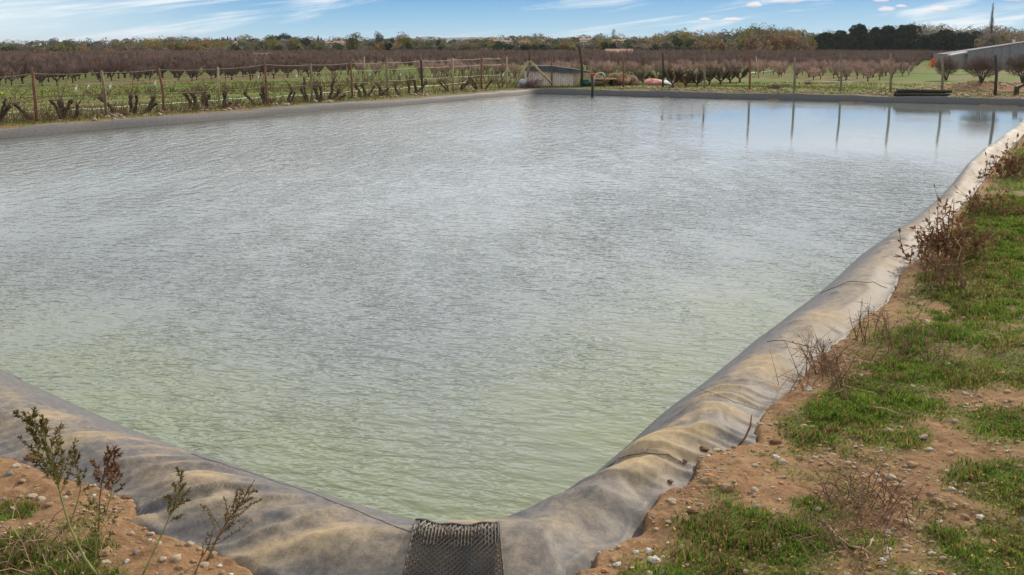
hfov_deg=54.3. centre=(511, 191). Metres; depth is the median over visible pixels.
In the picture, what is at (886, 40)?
pine tree
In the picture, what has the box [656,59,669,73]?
orchard tree
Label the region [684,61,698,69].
orchard tree
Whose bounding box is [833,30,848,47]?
pine tree
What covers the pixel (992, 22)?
poplar
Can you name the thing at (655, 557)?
pebble
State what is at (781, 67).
orchard tree
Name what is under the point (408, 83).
vine stump
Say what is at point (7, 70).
orchard tree
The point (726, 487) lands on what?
pebble
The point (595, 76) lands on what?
hook pipe
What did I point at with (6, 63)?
orchard tree
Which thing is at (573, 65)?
orchard tree
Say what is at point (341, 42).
house
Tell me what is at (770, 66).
orchard tree
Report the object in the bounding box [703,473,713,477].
pebble
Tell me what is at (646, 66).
orchard tree
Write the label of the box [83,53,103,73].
orchard tree
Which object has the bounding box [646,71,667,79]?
goblet tree
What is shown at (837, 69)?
orchard tree
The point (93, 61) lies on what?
orchard tree
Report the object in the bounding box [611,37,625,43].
house
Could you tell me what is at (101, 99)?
vine stump
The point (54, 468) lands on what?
tall weed
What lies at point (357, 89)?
vine stump
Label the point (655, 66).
orchard tree
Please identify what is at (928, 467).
pebble
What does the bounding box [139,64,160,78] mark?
orchard tree
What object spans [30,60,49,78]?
orchard tree
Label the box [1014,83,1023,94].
log stump
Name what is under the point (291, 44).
broadleaf tree
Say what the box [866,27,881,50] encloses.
pine tree
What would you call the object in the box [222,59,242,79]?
orchard tree
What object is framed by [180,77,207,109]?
vine stump
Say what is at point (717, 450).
pebble
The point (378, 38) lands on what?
broadleaf tree
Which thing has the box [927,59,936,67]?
orange shrub
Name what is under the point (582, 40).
house
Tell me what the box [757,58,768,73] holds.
orchard tree
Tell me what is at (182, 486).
tall weed
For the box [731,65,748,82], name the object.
goblet tree
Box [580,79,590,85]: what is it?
water butt
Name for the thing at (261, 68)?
orchard tree
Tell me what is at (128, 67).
orchard tree
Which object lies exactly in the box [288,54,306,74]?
orchard tree
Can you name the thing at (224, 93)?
vine stump
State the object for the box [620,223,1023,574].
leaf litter
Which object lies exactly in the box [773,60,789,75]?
orchard tree
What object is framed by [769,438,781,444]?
earth clod
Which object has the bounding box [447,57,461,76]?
orchard tree
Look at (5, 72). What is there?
orchard tree
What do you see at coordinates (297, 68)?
orchard tree
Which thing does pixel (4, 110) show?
vine stump
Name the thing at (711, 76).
goblet tree
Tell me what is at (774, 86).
dead clump
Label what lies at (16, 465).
pebble
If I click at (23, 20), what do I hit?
sky
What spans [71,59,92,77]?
orchard tree
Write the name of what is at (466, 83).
vine stump
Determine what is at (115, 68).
orchard tree
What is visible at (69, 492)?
pebble
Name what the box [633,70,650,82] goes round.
goblet tree
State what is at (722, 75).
goblet tree
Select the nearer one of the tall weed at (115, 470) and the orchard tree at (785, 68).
the tall weed at (115, 470)
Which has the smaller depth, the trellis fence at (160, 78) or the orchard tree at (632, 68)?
the trellis fence at (160, 78)
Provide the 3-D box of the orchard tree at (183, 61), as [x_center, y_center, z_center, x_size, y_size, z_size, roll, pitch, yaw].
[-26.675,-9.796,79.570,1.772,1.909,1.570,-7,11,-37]
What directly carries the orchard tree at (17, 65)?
on the ground at (652, 538)
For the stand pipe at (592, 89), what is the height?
1.387 m
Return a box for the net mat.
[402,518,504,574]
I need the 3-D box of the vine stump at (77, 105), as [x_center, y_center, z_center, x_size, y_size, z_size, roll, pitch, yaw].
[-10.957,-2.135,24.920,1.015,0.852,0.843,-6,11,-37]
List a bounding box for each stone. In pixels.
[37,496,45,500]
[159,556,166,561]
[175,541,184,546]
[610,556,616,562]
[884,473,896,479]
[934,570,945,574]
[976,514,984,519]
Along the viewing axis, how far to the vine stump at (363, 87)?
34.35 m
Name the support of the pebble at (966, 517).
on the ground at (652, 538)
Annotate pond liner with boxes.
[0,88,1023,574]
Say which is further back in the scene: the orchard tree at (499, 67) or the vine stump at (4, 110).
the orchard tree at (499, 67)
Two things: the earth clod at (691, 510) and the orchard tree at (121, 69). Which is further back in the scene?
the orchard tree at (121, 69)
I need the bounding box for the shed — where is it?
[605,49,633,52]
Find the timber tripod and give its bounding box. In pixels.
[514,60,551,87]
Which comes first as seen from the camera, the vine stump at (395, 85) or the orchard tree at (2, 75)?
the vine stump at (395, 85)
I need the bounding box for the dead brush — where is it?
[516,76,546,87]
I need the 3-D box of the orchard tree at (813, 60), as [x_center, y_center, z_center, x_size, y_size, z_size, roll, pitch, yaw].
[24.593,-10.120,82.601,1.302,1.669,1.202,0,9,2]
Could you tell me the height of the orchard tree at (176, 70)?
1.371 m
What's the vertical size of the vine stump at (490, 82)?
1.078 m
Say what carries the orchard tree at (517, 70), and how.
on the ground at (652, 538)
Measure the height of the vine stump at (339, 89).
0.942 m
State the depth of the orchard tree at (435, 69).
84.69 m
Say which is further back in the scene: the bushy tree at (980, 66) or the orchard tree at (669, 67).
the orchard tree at (669, 67)
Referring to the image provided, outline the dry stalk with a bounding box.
[953,237,961,279]
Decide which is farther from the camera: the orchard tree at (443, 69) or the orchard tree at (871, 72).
the orchard tree at (443, 69)
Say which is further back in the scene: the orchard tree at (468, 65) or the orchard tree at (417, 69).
the orchard tree at (468, 65)
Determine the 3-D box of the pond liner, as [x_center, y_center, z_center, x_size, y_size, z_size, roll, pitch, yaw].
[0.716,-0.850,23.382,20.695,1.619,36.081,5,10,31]
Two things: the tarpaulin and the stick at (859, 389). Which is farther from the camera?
the tarpaulin
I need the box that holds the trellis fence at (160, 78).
[0,57,507,120]
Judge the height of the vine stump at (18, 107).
0.948 m
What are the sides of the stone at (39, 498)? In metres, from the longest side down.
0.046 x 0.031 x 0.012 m
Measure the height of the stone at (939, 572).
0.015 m
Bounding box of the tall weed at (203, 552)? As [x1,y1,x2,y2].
[194,528,219,573]
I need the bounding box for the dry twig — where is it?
[738,414,752,445]
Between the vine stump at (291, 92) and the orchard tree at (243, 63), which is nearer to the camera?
the vine stump at (291, 92)
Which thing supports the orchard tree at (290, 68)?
on the ground at (652, 538)
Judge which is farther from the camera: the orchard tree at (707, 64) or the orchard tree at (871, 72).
the orchard tree at (707, 64)
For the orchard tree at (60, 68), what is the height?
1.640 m
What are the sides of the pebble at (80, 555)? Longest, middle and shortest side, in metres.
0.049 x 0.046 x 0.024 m
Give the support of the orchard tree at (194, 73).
on the ground at (652, 538)
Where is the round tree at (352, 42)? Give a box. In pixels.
[344,32,361,49]
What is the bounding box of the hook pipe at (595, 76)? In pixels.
[594,72,604,78]
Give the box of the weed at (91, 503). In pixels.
[79,494,123,545]
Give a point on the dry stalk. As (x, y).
(958, 255)
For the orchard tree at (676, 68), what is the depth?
85.27 m
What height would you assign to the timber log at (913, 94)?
0.125 m
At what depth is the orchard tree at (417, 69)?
83.15 m
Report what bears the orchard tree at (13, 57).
on the ground at (652, 538)
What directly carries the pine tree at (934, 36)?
on the ground at (652, 538)
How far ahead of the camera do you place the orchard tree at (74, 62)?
77.95 m
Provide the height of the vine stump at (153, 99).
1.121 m
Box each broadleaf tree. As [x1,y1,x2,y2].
[260,35,281,48]
[283,39,299,49]
[302,37,310,48]
[374,31,383,43]
[396,31,409,45]
[398,37,414,48]
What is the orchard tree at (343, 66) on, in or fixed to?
on the ground at (652, 538)
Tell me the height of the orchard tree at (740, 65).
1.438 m
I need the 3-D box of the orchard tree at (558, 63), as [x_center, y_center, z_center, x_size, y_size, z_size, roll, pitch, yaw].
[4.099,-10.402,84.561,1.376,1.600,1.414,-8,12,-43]
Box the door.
[1009,49,1023,68]
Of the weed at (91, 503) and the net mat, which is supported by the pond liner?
the net mat
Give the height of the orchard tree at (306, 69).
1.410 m
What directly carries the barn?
on the ground at (652, 538)
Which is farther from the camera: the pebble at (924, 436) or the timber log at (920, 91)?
the timber log at (920, 91)
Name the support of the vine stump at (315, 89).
on the ground at (652, 538)
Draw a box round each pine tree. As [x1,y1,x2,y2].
[813,32,841,51]
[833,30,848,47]
[840,34,851,50]
[845,23,871,50]
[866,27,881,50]
[875,25,896,50]
[893,24,922,51]
[916,34,931,50]
[928,29,960,51]
[930,33,937,42]
[953,32,972,49]
[971,31,982,47]
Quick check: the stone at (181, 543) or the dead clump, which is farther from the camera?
the dead clump
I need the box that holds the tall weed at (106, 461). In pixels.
[88,445,122,531]
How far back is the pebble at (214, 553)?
3.80 m
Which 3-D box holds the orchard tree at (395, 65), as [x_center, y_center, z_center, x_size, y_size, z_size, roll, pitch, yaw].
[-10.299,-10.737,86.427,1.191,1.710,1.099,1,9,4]
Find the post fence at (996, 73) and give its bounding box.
[528,46,1023,95]
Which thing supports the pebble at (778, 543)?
on the ground at (652, 538)
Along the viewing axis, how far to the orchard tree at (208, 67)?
76.85 m
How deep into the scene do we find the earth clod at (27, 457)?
4.69 m
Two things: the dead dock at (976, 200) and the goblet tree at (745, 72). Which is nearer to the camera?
the dead dock at (976, 200)
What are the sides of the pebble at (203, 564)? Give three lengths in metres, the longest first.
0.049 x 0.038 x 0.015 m
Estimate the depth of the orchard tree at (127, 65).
82.44 m
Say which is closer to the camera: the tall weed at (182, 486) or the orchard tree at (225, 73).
the tall weed at (182, 486)
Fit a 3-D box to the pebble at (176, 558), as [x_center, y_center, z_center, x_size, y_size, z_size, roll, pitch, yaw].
[-1.258,1.374,3.732,0.043,0.024,0.045,-3,9,-21]
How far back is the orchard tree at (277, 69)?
79.60 m
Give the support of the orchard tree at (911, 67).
on the ground at (652, 538)
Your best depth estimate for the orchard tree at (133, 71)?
73.19 m
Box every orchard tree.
[0,56,7,66]
[0,63,15,82]
[0,64,8,84]
[2,65,21,85]
[8,59,36,83]
[9,55,28,64]
[11,60,27,80]
[27,54,44,63]
[27,66,46,82]
[28,64,51,85]
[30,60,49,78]
[38,60,59,81]
[42,62,68,84]
[51,62,71,79]
[53,59,77,78]
[63,61,81,82]
[67,63,84,80]
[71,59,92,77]
[72,62,87,78]
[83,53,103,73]
[84,65,101,79]
[88,58,107,76]
[91,62,110,80]
[100,59,120,80]
[107,57,131,78]
[114,58,134,77]
[124,61,145,79]
[129,65,144,81]
[132,59,154,78]
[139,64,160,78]
[151,57,171,77]
[167,63,186,80]
[167,64,184,77]
[168,57,187,77]
[180,60,199,77]
[181,64,199,80]
[188,65,207,79]
[201,62,222,78]
[202,54,220,73]
[206,62,228,76]
[216,59,231,76]
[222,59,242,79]
[232,57,250,76]
[236,59,258,79]
[251,57,269,76]
[255,59,274,72]
[261,60,282,77]
[273,58,295,77]
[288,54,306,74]
[294,60,308,75]
[300,62,316,76]
[309,57,327,75]
[326,59,338,74]
[338,59,355,74]
[354,60,362,74]
[355,62,368,74]
[368,61,382,74]
[387,58,398,74]
[413,58,427,74]
[415,63,425,73]
[427,60,437,73]
[428,63,441,74]
[438,62,447,75]
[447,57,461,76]
[457,63,467,71]
[466,60,476,75]
[471,64,483,76]
[478,56,493,73]
[492,63,502,72]
[509,64,523,74]
[556,59,565,66]
[566,61,575,67]
[569,58,579,68]
[589,60,600,72]
[594,61,609,75]
[603,60,616,74]
[618,61,632,71]
[629,60,637,71]
[644,64,654,71]
[648,59,661,75]
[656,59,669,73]
[664,61,673,70]
[671,64,681,71]
[676,58,689,71]
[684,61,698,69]
[697,61,706,70]
[703,61,717,70]
[722,58,735,69]
[735,62,745,71]
[752,61,765,72]
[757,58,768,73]
[766,60,778,74]
[770,61,788,76]
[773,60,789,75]
[790,62,802,78]
[800,59,815,76]
[802,62,819,77]
[806,67,820,79]
[814,60,825,75]
[814,65,828,78]
[827,63,839,78]
[832,63,846,80]
[836,60,856,79]
[839,63,853,79]
[850,60,864,78]
[860,65,876,81]
[861,61,875,79]
[871,61,888,79]
[885,60,899,73]
[896,60,909,75]
[906,62,915,75]
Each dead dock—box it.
[893,233,996,296]
[896,184,1005,266]
[939,183,1023,216]
[977,132,1023,178]
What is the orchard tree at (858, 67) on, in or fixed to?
on the ground at (652, 538)
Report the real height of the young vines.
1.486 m
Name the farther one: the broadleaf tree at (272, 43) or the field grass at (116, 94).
the broadleaf tree at (272, 43)
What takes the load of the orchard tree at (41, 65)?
on the ground at (652, 538)
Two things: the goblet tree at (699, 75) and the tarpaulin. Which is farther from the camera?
the tarpaulin
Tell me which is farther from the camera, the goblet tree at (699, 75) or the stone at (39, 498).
the goblet tree at (699, 75)
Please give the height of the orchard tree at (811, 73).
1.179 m
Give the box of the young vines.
[1,63,645,97]
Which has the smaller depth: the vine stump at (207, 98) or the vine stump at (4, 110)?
the vine stump at (4, 110)
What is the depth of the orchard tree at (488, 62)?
90.51 m
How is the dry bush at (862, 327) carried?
on the ground at (652, 538)
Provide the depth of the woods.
303.65 m
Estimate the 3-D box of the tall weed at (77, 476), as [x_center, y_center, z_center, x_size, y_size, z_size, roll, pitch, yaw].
[-1.712,1.159,3.932,0.092,0.354,0.083,-4,9,-25]
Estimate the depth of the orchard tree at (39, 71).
69.56 m
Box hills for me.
[411,36,572,42]
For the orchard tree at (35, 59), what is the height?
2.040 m
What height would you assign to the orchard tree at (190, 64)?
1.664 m
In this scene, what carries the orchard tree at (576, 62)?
on the ground at (652, 538)
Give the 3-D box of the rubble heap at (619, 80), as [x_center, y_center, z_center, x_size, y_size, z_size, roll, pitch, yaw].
[4.495,-4.819,42.902,1.403,0.576,1.204,0,9,0]
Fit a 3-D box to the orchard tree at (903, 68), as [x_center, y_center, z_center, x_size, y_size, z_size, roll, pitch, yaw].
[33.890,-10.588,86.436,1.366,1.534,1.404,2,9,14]
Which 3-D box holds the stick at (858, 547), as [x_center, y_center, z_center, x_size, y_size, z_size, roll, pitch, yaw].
[1.292,1.306,3.783,0.093,0.044,0.369,-1,9,-8]
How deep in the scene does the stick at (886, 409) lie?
5.10 m
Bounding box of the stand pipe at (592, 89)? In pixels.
[591,77,593,96]
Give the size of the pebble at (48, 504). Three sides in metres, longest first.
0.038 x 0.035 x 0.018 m
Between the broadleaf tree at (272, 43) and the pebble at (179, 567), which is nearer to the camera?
the pebble at (179, 567)
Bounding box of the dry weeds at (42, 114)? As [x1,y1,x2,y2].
[0,78,1023,125]
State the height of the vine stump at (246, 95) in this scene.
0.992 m
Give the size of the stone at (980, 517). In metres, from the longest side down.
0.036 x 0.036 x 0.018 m
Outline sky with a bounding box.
[0,0,1023,46]
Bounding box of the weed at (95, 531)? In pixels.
[82,510,115,556]
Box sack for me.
[517,79,527,86]
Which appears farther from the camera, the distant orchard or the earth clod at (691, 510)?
the distant orchard
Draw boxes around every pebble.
[5,470,13,475]
[10,463,21,467]
[26,493,37,497]
[44,502,53,506]
[65,489,74,494]
[72,551,85,557]
[97,546,112,556]
[100,559,111,564]
[170,554,181,562]
[176,564,182,570]
[186,541,194,546]
[199,561,208,566]
[211,551,217,557]
[613,561,620,566]
[645,547,652,552]
[647,555,660,563]
[666,498,676,501]
[699,476,712,483]
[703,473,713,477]
[712,448,719,452]
[719,483,733,491]
[751,487,758,491]
[768,508,777,515]
[773,539,784,548]
[777,458,787,464]
[902,518,914,526]
[906,461,917,467]
[918,434,927,438]
[924,465,932,469]
[931,497,945,503]
[960,513,969,519]
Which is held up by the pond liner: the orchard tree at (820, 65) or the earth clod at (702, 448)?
the earth clod at (702, 448)
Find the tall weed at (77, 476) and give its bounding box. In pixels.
[65,448,89,524]
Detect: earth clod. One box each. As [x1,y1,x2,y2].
[23,454,35,460]
[121,495,131,499]
[686,508,698,513]
[700,446,708,450]
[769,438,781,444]
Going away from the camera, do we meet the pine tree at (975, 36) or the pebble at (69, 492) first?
the pebble at (69, 492)
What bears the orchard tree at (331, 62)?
on the ground at (652, 538)
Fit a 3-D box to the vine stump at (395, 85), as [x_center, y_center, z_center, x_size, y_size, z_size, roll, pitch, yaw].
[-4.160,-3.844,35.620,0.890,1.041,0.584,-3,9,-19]
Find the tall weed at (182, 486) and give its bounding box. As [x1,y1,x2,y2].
[142,466,191,574]
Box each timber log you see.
[896,93,948,96]
[897,89,951,92]
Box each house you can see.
[331,39,345,45]
[579,36,591,44]
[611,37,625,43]
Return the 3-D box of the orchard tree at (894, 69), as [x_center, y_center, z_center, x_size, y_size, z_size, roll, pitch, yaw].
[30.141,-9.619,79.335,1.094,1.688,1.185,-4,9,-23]
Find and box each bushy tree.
[933,56,958,80]
[961,55,1005,82]
[1002,54,1023,82]
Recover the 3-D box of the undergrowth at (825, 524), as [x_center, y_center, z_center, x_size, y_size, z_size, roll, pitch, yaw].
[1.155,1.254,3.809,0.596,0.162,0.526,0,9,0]
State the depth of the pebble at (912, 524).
3.93 m
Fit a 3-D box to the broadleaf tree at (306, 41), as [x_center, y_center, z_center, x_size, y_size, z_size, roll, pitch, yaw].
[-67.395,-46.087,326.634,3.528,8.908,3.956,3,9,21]
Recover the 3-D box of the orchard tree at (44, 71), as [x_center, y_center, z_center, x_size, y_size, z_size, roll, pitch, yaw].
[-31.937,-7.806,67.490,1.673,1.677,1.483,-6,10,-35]
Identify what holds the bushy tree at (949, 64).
on the ground at (652, 538)
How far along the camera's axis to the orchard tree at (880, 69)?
76.79 m
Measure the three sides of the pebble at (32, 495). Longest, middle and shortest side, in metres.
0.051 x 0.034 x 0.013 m
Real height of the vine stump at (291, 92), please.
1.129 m
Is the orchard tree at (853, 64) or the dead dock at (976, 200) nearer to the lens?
the dead dock at (976, 200)
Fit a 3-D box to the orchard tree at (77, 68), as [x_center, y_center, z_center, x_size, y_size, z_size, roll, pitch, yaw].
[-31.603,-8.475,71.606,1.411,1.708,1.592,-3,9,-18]
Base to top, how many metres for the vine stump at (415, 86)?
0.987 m
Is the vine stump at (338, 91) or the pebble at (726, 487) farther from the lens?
the vine stump at (338, 91)
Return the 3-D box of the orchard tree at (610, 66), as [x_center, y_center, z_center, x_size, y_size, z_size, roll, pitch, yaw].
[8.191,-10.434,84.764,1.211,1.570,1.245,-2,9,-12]
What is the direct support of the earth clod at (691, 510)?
on the ground at (652, 538)
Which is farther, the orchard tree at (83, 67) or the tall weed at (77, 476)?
the orchard tree at (83, 67)
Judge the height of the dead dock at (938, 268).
0.516 m
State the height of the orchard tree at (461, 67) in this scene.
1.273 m
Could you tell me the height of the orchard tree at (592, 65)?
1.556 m
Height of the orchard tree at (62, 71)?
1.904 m
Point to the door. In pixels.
(1013, 52)
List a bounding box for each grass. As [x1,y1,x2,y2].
[0,80,1023,149]
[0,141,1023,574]
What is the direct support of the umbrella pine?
on the ground at (652, 538)
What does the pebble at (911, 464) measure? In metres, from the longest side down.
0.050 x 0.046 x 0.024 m
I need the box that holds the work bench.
[595,78,616,85]
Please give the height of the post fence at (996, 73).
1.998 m
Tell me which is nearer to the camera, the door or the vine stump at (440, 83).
the vine stump at (440, 83)
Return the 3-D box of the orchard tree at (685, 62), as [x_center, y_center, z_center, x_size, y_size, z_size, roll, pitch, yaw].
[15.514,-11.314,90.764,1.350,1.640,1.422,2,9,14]
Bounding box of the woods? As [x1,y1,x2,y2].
[0,21,1023,51]
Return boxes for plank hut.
[525,65,590,85]
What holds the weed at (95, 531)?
on the ground at (652, 538)
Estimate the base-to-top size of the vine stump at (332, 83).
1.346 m
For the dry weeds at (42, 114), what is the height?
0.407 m
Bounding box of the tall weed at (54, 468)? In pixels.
[12,406,96,574]
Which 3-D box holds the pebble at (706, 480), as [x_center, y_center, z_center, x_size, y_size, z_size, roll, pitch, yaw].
[0.842,1.250,4.328,0.067,0.029,0.054,-8,20,-5]
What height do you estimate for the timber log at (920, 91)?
0.125 m
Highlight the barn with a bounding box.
[932,40,1023,68]
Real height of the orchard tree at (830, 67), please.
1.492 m
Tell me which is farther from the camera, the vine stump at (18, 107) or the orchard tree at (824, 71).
the orchard tree at (824, 71)
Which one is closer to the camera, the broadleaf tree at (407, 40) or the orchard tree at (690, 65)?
the orchard tree at (690, 65)
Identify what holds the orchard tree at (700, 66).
on the ground at (652, 538)
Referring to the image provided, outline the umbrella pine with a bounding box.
[277,33,291,43]
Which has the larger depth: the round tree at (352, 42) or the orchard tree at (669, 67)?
the round tree at (352, 42)
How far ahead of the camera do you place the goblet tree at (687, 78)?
40.97 m
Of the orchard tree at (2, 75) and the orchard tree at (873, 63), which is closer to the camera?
the orchard tree at (2, 75)
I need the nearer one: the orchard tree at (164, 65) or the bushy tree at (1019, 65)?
the bushy tree at (1019, 65)
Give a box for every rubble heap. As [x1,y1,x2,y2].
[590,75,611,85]
[605,73,630,85]
[628,75,638,84]
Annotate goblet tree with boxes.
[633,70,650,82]
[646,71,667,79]
[661,66,687,87]
[674,70,696,86]
[685,68,710,86]
[697,65,719,84]
[707,68,730,83]
[720,67,739,82]
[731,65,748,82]
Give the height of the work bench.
0.323 m
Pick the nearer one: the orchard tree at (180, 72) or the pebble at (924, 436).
the pebble at (924, 436)
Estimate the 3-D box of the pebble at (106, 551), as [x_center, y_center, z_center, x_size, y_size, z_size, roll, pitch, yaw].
[-1.539,1.363,3.768,0.053,0.029,0.057,-3,9,-17]
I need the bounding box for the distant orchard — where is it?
[0,48,957,66]
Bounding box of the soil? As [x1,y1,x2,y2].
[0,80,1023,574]
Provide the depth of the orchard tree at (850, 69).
76.21 m
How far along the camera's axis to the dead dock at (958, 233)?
8.79 m
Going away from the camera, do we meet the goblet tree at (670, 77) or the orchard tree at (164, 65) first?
the goblet tree at (670, 77)
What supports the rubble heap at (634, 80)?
on the ground at (652, 538)
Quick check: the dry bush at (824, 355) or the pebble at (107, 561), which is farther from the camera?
the dry bush at (824, 355)
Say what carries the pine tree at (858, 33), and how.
on the ground at (652, 538)
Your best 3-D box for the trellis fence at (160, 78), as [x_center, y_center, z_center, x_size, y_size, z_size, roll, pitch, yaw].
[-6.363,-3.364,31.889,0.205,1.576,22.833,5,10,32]
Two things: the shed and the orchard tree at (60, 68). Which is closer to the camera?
the orchard tree at (60, 68)
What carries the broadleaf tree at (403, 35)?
on the ground at (652, 538)
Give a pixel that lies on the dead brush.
(529, 84)
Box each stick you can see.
[823,520,872,560]
[826,349,881,401]
[842,385,875,393]
[873,406,900,414]
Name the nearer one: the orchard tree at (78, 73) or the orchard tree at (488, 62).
the orchard tree at (78, 73)
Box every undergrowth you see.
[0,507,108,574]
[744,472,898,565]
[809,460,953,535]
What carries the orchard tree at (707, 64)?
on the ground at (652, 538)
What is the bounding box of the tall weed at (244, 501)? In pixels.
[200,479,261,560]
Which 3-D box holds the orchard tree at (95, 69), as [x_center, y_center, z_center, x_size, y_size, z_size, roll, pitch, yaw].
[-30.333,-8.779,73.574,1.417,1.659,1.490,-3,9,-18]
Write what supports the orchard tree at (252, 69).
on the ground at (652, 538)
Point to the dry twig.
(744, 438)
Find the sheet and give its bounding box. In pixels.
[659,80,674,84]
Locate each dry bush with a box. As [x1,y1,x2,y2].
[770,329,936,411]
[786,331,867,376]
[847,296,916,345]
[873,303,975,370]
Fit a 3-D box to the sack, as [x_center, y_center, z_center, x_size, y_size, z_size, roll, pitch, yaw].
[0.423,-4.593,42.106,0.508,0.355,0.422,0,9,0]
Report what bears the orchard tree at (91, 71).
on the ground at (652, 538)
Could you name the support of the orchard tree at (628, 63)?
on the ground at (652, 538)
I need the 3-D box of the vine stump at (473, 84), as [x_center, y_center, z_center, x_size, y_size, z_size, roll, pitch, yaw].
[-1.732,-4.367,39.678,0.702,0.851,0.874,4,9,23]
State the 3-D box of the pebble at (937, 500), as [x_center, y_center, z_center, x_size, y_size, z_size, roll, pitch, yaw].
[1.753,1.269,4.098,0.055,0.026,0.050,13,-3,-22]
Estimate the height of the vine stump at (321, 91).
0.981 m
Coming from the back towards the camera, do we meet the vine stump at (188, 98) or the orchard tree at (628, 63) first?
the orchard tree at (628, 63)
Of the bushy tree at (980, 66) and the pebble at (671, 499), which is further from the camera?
the bushy tree at (980, 66)
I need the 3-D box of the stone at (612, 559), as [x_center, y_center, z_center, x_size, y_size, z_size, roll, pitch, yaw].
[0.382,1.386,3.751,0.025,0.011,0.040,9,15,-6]
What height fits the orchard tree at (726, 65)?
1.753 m
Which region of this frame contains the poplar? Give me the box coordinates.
[989,3,994,45]
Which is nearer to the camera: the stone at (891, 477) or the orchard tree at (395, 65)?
the stone at (891, 477)
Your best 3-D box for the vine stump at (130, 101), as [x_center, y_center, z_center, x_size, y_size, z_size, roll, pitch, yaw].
[-10.017,-2.580,26.302,0.777,1.285,0.623,0,9,0]
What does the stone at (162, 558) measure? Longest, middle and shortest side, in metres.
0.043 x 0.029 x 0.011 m
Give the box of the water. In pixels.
[0,94,1023,522]
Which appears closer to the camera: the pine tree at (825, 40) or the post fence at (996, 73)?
the post fence at (996, 73)
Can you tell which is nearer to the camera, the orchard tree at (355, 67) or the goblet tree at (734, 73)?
the goblet tree at (734, 73)
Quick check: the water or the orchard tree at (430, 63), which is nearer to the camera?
the water
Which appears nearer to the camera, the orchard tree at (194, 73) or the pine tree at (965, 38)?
the orchard tree at (194, 73)
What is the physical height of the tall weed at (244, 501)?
0.324 m
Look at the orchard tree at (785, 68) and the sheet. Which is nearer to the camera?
the sheet
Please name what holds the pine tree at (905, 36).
on the ground at (652, 538)
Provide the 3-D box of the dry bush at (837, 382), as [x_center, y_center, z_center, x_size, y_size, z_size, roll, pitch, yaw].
[1.838,1.016,5.459,0.641,0.444,0.775,-3,9,-16]
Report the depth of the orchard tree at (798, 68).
79.92 m
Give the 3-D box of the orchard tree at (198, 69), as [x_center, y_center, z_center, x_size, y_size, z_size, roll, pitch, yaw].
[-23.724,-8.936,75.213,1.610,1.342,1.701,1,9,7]
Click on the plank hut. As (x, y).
(565, 72)
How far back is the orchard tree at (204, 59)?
90.17 m
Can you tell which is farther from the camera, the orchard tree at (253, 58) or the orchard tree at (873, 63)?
the orchard tree at (253, 58)
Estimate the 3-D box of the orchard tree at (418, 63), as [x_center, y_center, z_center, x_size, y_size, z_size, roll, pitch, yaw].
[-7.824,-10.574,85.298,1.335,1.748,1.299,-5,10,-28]
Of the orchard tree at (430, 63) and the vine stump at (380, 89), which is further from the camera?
the orchard tree at (430, 63)
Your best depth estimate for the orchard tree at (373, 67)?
83.69 m
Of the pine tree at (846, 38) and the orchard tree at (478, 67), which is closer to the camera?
the orchard tree at (478, 67)
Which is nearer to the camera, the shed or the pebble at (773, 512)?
the pebble at (773, 512)
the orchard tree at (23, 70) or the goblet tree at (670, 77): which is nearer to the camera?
the goblet tree at (670, 77)
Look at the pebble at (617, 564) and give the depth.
3.71 m
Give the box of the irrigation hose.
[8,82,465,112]
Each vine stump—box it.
[0,79,31,121]
[6,89,40,119]
[37,74,73,118]
[59,90,94,117]
[79,82,126,114]
[118,73,142,112]
[143,75,164,112]
[159,88,208,108]
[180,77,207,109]
[182,71,210,107]
[210,69,242,107]
[243,78,255,104]
[250,76,280,102]
[279,72,303,102]
[293,77,309,100]
[302,70,333,100]
[303,77,322,100]
[318,77,354,99]
[324,62,344,99]
[328,79,356,98]
[343,70,364,96]
[347,73,374,95]
[362,69,390,96]
[382,70,408,94]
[398,71,418,93]
[400,70,427,92]
[428,74,449,91]
[458,65,482,89]
[458,73,477,88]
[482,65,503,88]
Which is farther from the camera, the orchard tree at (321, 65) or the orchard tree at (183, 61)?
the orchard tree at (321, 65)
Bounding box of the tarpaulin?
[644,78,661,84]
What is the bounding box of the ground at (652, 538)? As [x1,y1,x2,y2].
[0,60,1023,574]
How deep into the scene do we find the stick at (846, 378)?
5.56 m
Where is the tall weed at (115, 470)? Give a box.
[100,464,125,514]
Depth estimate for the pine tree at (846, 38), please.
252.31 m
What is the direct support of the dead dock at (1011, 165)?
on the ground at (652, 538)
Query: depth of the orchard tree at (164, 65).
78.06 m
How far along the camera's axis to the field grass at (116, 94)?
45.81 m
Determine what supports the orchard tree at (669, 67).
on the ground at (652, 538)
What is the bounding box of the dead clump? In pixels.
[764,82,783,88]

